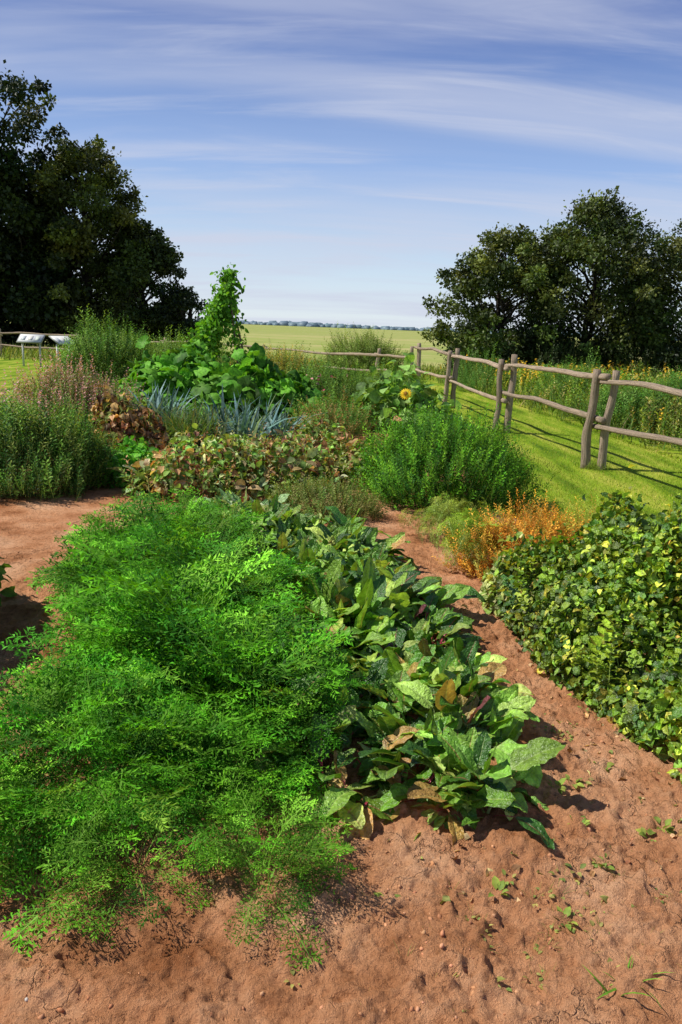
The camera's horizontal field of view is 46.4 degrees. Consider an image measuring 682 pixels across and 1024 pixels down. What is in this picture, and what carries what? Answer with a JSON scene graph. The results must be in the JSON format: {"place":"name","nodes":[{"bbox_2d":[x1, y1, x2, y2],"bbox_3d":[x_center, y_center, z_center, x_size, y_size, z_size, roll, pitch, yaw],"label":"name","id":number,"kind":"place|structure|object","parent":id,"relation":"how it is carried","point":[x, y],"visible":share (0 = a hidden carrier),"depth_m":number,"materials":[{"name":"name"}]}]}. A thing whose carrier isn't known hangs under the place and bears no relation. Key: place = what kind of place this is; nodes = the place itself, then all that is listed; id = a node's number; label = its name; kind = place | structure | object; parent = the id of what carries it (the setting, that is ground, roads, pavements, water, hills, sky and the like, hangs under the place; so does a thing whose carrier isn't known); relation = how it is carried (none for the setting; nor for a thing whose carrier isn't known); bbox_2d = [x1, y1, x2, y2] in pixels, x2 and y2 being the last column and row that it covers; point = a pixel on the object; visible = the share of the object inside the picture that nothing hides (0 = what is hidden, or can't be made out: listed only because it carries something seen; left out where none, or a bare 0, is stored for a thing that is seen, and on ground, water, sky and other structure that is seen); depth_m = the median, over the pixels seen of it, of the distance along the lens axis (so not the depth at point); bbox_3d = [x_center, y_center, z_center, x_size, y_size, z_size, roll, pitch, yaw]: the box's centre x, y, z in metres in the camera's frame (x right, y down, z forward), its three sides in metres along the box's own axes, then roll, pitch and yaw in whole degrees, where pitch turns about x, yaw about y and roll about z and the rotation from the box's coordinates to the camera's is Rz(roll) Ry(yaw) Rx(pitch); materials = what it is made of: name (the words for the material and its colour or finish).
{"place":"outdoors","nodes":[
{"label":"outdoors","id":0,"kind":"place"},
{"bbox_2d":[0,322,680,372],"bbox_3d":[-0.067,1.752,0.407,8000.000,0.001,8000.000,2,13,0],"label":"ground","id":1,"kind":"structure","parent":0,"point":[279,336],"depth_m":117.28,"materials":[{"name":"green plant"}]},
{"bbox_2d":[0,59,76,320],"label":"ash tree","id":2,"kind":"object","parent":1,"relation":"on","point":[14,89],"visible":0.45,"depth_m":41.24,"materials":[{"name":"green plant"}]},
{"bbox_2d":[0,163,100,346],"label":"maple tree","id":3,"kind":"object","parent":1,"relation":"on","point":[35,300],"visible":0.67,"depth_m":41.05,"materials":[{"name":"green plant"}]},
{"bbox_2d":[4,133,170,346],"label":"maple tree","id":4,"kind":"object","parent":1,"relation":"on","point":[101,217],"visible":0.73,"depth_m":41.71,"materials":[{"name":"green plant"}]},
{"bbox_2d":[86,217,189,350],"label":"alder tree","id":5,"kind":"object","parent":1,"relation":"on","point":[131,263],"visible":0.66,"depth_m":42.45,"materials":[{"name":"green plant"}]},
{"bbox_2d":[142,285,211,350],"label":"hawthorn tree","id":6,"kind":"object","parent":1,"relation":"on","point":[181,303],"visible":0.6,"depth_m":41.97,"materials":[{"name":"green plant"}]},
{"bbox_2d":[0,340,446,380],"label":"meadow grass","id":7,"kind":"structure","parent":1,"relation":"on","point":[13,351],"depth_m":33.96,"materials":[{"name":"green plant"}]},
{"bbox_2d":[237,320,676,340],"bbox_3d":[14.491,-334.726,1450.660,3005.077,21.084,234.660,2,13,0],"label":"distant tree line","id":8,"kind":"object","parent":1,"relation":"on","point":[301,323],"visible":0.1,"depth_m":1431.96,"materials":[{"name":"blue plant"}]},
{"bbox_2d":[0,399,681,1023],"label":"garden soil","id":9,"kind":"structure","parent":0,"point":[190,965],"depth_m":2.43,"materials":[{"name":"brown soil"}]},
{"bbox_2d":[0,557,16,605],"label":"tomato plants","id":10,"kind":"object","parent":9,"relation":"on","point":[8,592],"visible":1,"depth_m":5.04,"materials":[{"name":"green plant"}]},
{"bbox_2d":[0,370,131,501],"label":"perennial flower clump","id":11,"kind":"object","parent":9,"relation":"on","point":[27,440],"visible":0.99,"depth_m":7.89,"materials":[{"name":"green plant"}]},
{"bbox_2d":[8,351,147,422],"bbox_3d":[-4.127,-1.861,12.399,2.097,1.266,2.163,-8,16,-37],"label":"joe pye weed clump","id":12,"kind":"object","parent":9,"relation":"on","point":[74,388],"visible":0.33,"depth_m":12.07,"materials":[{"name":"brown plant"}]},
{"bbox_2d":[84,435,160,487],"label":"celery plants","id":13,"kind":"object","parent":9,"relation":"on","point":[139,451],"visible":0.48,"depth_m":8.51,"materials":[{"name":"green plant"}]},
{"bbox_2d":[85,382,169,450],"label":"withered bean plants","id":14,"kind":"object","parent":9,"relation":"on","point":[118,417],"visible":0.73,"depth_m":10.37,"materials":[{"name":"brown plant"}]},
{"bbox_2d":[116,380,202,425],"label":"leek plants","id":15,"kind":"object","parent":9,"relation":"on","point":[159,400],"visible":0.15,"depth_m":12.46,"materials":[{"name":"green plant"}]},
{"bbox_2d":[0,485,371,971],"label":"carrot plants","id":16,"kind":"object","parent":9,"relation":"on","point":[157,639],"visible":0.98,"depth_m":3.02,"materials":[{"name":"green plant"}]},
{"bbox_2d":[141,324,244,365],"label":"elder bush","id":17,"kind":"object","parent":9,"relation":"on","point":[177,344],"visible":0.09,"depth_m":21.32,"materials":[{"name":"green plant"}]},
{"bbox_2d":[148,396,244,447],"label":"chive clump","id":18,"kind":"object","parent":9,"relation":"on","point":[185,425],"visible":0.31,"depth_m":11.07,"materials":[{"name":"green plant"}]},
{"bbox_2d":[174,264,249,366],"bbox_3d":[-2.634,-3.640,16.725,2.413,3.092,2.045,2,13,0],"label":"bean teepee","id":19,"kind":"object","parent":9,"relation":"on","point":[210,332],"visible":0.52,"depth_m":16.34,"materials":[{"name":"green plant"}]},
{"bbox_2d":[110,334,333,429],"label":"squash plants","id":20,"kind":"object","parent":9,"relation":"on","point":[254,375],"visible":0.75,"depth_m":13.73,"materials":[{"name":"green plant"}]},
{"bbox_2d":[106,446,347,515],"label":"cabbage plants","id":21,"kind":"object","parent":9,"relation":"on","point":[233,498],"visible":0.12,"depth_m":8.00,"materials":[{"name":"green plant"}]},
{"bbox_2d":[119,419,374,502],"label":"withered cucumber vines","id":22,"kind":"object","parent":9,"relation":"on","point":[236,456],"visible":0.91,"depth_m":8.19,"materials":[{"name":"green plant"}]},
{"bbox_2d":[177,384,317,441],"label":"leek plants","id":23,"kind":"object","parent":9,"relation":"on","point":[270,422],"visible":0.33,"depth_m":11.07,"materials":[{"name":"green plant"}]},
{"bbox_2d":[230,338,329,394],"bbox_3d":[-1.385,-3.423,19.189,2.906,1.504,2.912,-10,18,-42],"label":"gooseberry bush","id":24,"kind":"object","parent":9,"relation":"on","point":[287,358],"visible":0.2,"depth_m":18.89,"materials":[{"name":"green plant"}]},
{"bbox_2d":[287,356,346,405],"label":"bee balm plants","id":25,"kind":"object","parent":9,"relation":"on","point":[315,384],"visible":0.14,"depth_m":15.24,"materials":[{"name":"green plant"}]},
{"bbox_2d":[267,468,394,521],"bbox_3d":[-0.132,-0.177,7.509,1.299,0.503,1.066,2,13,0],"label":"thyme clump","id":26,"kind":"object","parent":9,"relation":"on","point":[342,496],"visible":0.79,"depth_m":7.39,"materials":[{"name":"green plant"}]},
{"bbox_2d":[284,350,379,410],"bbox_3d":[-0.162,-2.784,16.933,2.844,1.320,2.238,2,13,0],"label":"raspberry bush","id":27,"kind":"object","parent":9,"relation":"on","point":[339,374],"visible":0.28,"depth_m":16.66,"materials":[{"name":"green plant"}]},
{"bbox_2d":[287,381,378,438],"bbox_3d":[-0.144,-1.683,13.116,1.625,0.958,2.074,2,13,0],"label":"currant bush","id":28,"kind":"object","parent":9,"relation":"on","point":[347,416],"visible":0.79,"depth_m":12.88,"materials":[{"name":"green plant"}]},
{"bbox_2d":[1,532,679,1023],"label":"soil clods and pebbles","id":29,"kind":"object","parent":9,"relation":"on","point":[61,1010],"visible":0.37,"depth_m":2.33,"materials":[{"name":"soil"}]},
{"bbox_2d":[1,599,681,903],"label":"fallen leaves","id":30,"kind":"object","parent":9,"relation":"on","point":[514,867],"visible":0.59,"depth_m":2.67,"materials":[{"name":"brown plant"}]},
{"bbox_2d":[2,703,681,1011],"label":"soil weeds","id":31,"kind":"object","parent":9,"relation":"on","point":[498,884],"visible":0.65,"depth_m":2.50,"materials":[{"name":"green plant"}]},
{"bbox_2d":[334,432,420,490],"bbox_3d":[0.401,-0.601,9.332,1.126,0.599,1.524,2,13,0],"label":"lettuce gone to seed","id":32,"kind":"object","parent":9,"relation":"on","point":[355,456],"visible":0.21,"depth_m":9.15,"materials":[{"name":"green plant"}]},
{"bbox_2d":[197,493,565,849],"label":"beet plants","id":33,"kind":"object","parent":9,"relation":"on","point":[376,600],"visible":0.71,"depth_m":3.46,"materials":[{"name":"green plant"}]},
{"bbox_2d":[344,357,440,398],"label":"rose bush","id":34,"kind":"object","parent":9,"relation":"on","point":[389,368],"visible":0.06,"depth_m":17.89,"materials":[{"name":"green plant"}]},
{"bbox_2d":[349,352,473,436],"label":"sunflower plants","id":35,"kind":"object","parent":9,"relation":"on","point":[389,395],"visible":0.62,"depth_m":13.83,"materials":[{"name":"green plant"}]},
{"bbox_2d":[339,395,552,514],"bbox_3d":[1.104,-0.657,8.405,2.275,1.163,1.995,2,13,0],"label":"hyssop shrub","id":36,"kind":"object","parent":9,"relation":"on","point":[474,457],"visible":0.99,"depth_m":7.96,"materials":[{"name":"green plant"}]},
{"bbox_2d":[396,491,513,572],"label":"dill plants","id":37,"kind":"object","parent":9,"relation":"on","point":[453,510],"visible":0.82,"depth_m":6.10,"materials":[{"name":"green plant"}]},
{"bbox_2d":[431,487,635,580],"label":"orange marigold plants","id":38,"kind":"object","parent":9,"relation":"on","point":[550,529],"visible":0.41,"depth_m":5.80,"materials":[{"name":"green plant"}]},
{"bbox_2d":[478,464,681,783],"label":"potato plants","id":39,"kind":"object","parent":9,"relation":"on","point":[534,593],"visible":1,"depth_m":4.22,"materials":[{"name":"green plant"}]},
{"bbox_2d":[0,358,681,558],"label":"lawn","id":40,"kind":"structure","parent":0,"point":[7,363],"depth_m":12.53,"materials":[{"name":"green plant"}]},
{"bbox_2d":[16,334,44,366],"bbox_3d":[-11.086,-5.786,28.528,0.880,1.132,0.484,2,13,-3],"label":"interpretive sign","id":41,"kind":"object","parent":40,"relation":"on","point":[30,338],"visible":1,"depth_m":28.46,"materials":[{"name":"paint"}]},
{"bbox_2d":[48,336,73,367],"bbox_3d":[-9.693,-5.574,27.846,0.484,1.132,0.880,8,14,23],"label":"interpretive sign","id":42,"kind":"object","parent":40,"relation":"on","point":[57,339],"visible":0.56,"depth_m":27.56,"materials":[{"name":"paint"}]},
{"bbox_2d":[41,303,164,392],"bbox_3d":[-5.148,-3.435,17.272,2.820,2.075,2.622,5,13,13],"label":"bush","id":43,"kind":"object","parent":40,"relation":"on","point":[107,350],"visible":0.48,"depth_m":16.70,"materials":[{"name":"green plant"}]},
{"bbox_2d":[65,325,148,376],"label":"elder bush","id":44,"kind":"object","parent":40,"relation":"on","point":[117,339],"visible":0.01,"depth_m":23.92,"materials":[{"name":"green plant"}]},
{"bbox_2d":[0,329,404,371],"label":"wooden rail fence","id":45,"kind":"object","parent":40,"relation":"on","point":[378,355],"visible":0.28,"depth_m":27.67,"materials":[{"name":"brown wood"}]},
{"bbox_2d":[314,321,415,373],"bbox_3d":[0.865,-6.329,30.956,4.305,2.088,3.015,2,13,0],"label":"willow bush","id":46,"kind":"object","parent":40,"relation":"on","point":[365,347],"visible":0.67,"depth_m":30.48,"materials":[{"name":"green plant"}]},
{"bbox_2d":[417,222,582,375],"bbox_3d":[5.884,-7.502,28.976,6.096,5.789,6.162,2,13,0],"label":"apple tree","id":47,"kind":"object","parent":40,"relation":"on","point":[490,266],"visible":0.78,"depth_m":27.99,"materials":[{"name":"green plant"}]},
{"bbox_2d":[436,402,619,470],"bbox_3d":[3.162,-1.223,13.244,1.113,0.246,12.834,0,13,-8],"label":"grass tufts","id":48,"kind":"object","parent":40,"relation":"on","point":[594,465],"visible":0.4,"depth_m":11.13,"materials":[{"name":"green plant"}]},
{"bbox_2d":[410,343,681,469],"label":"wooden rail fence","id":49,"kind":"object","parent":40,"relation":"on","point":[597,377],"visible":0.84,"depth_m":11.27,"materials":[{"name":"brown wood"}]},
{"bbox_2d":[436,341,681,454],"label":"tall meadow weeds","id":50,"kind":"object","parent":40,"relation":"on","point":[636,407],"visible":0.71,"depth_m":18.35,"materials":[{"name":"green plant"}]},
{"bbox_2d":[438,316,681,379],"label":"hedge undergrowth","id":51,"kind":"object","parent":40,"relation":"on","point":[538,357],"visible":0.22,"depth_m":27.91,"materials":[{"name":"green plant"}]},
{"bbox_2d":[440,355,681,453],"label":"goldenrod plants","id":52,"kind":"object","parent":40,"relation":"on","point":[527,374],"visible":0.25,"depth_m":21.83,"materials":[{"name":"green plant"}]},
{"bbox_2d":[501,186,681,372],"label":"apple tree","id":53,"kind":"object","parent":40,"relation":"on","point":[574,244],"visible":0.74,"depth_m":27.75,"materials":[{"name":"green plant"}]},
{"bbox_2d":[595,218,681,373],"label":"hawthorn tree","id":54,"kind":"object","parent":40,"relation":"on","point":[677,248],"visible":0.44,"depth_m":28.15,"materials":[{"name":"green plant"}]},
{"bbox_2d":[0,0,681,335],"label":"sky","id":55,"kind":"structure","parent":0,"point":[342,155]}
]}

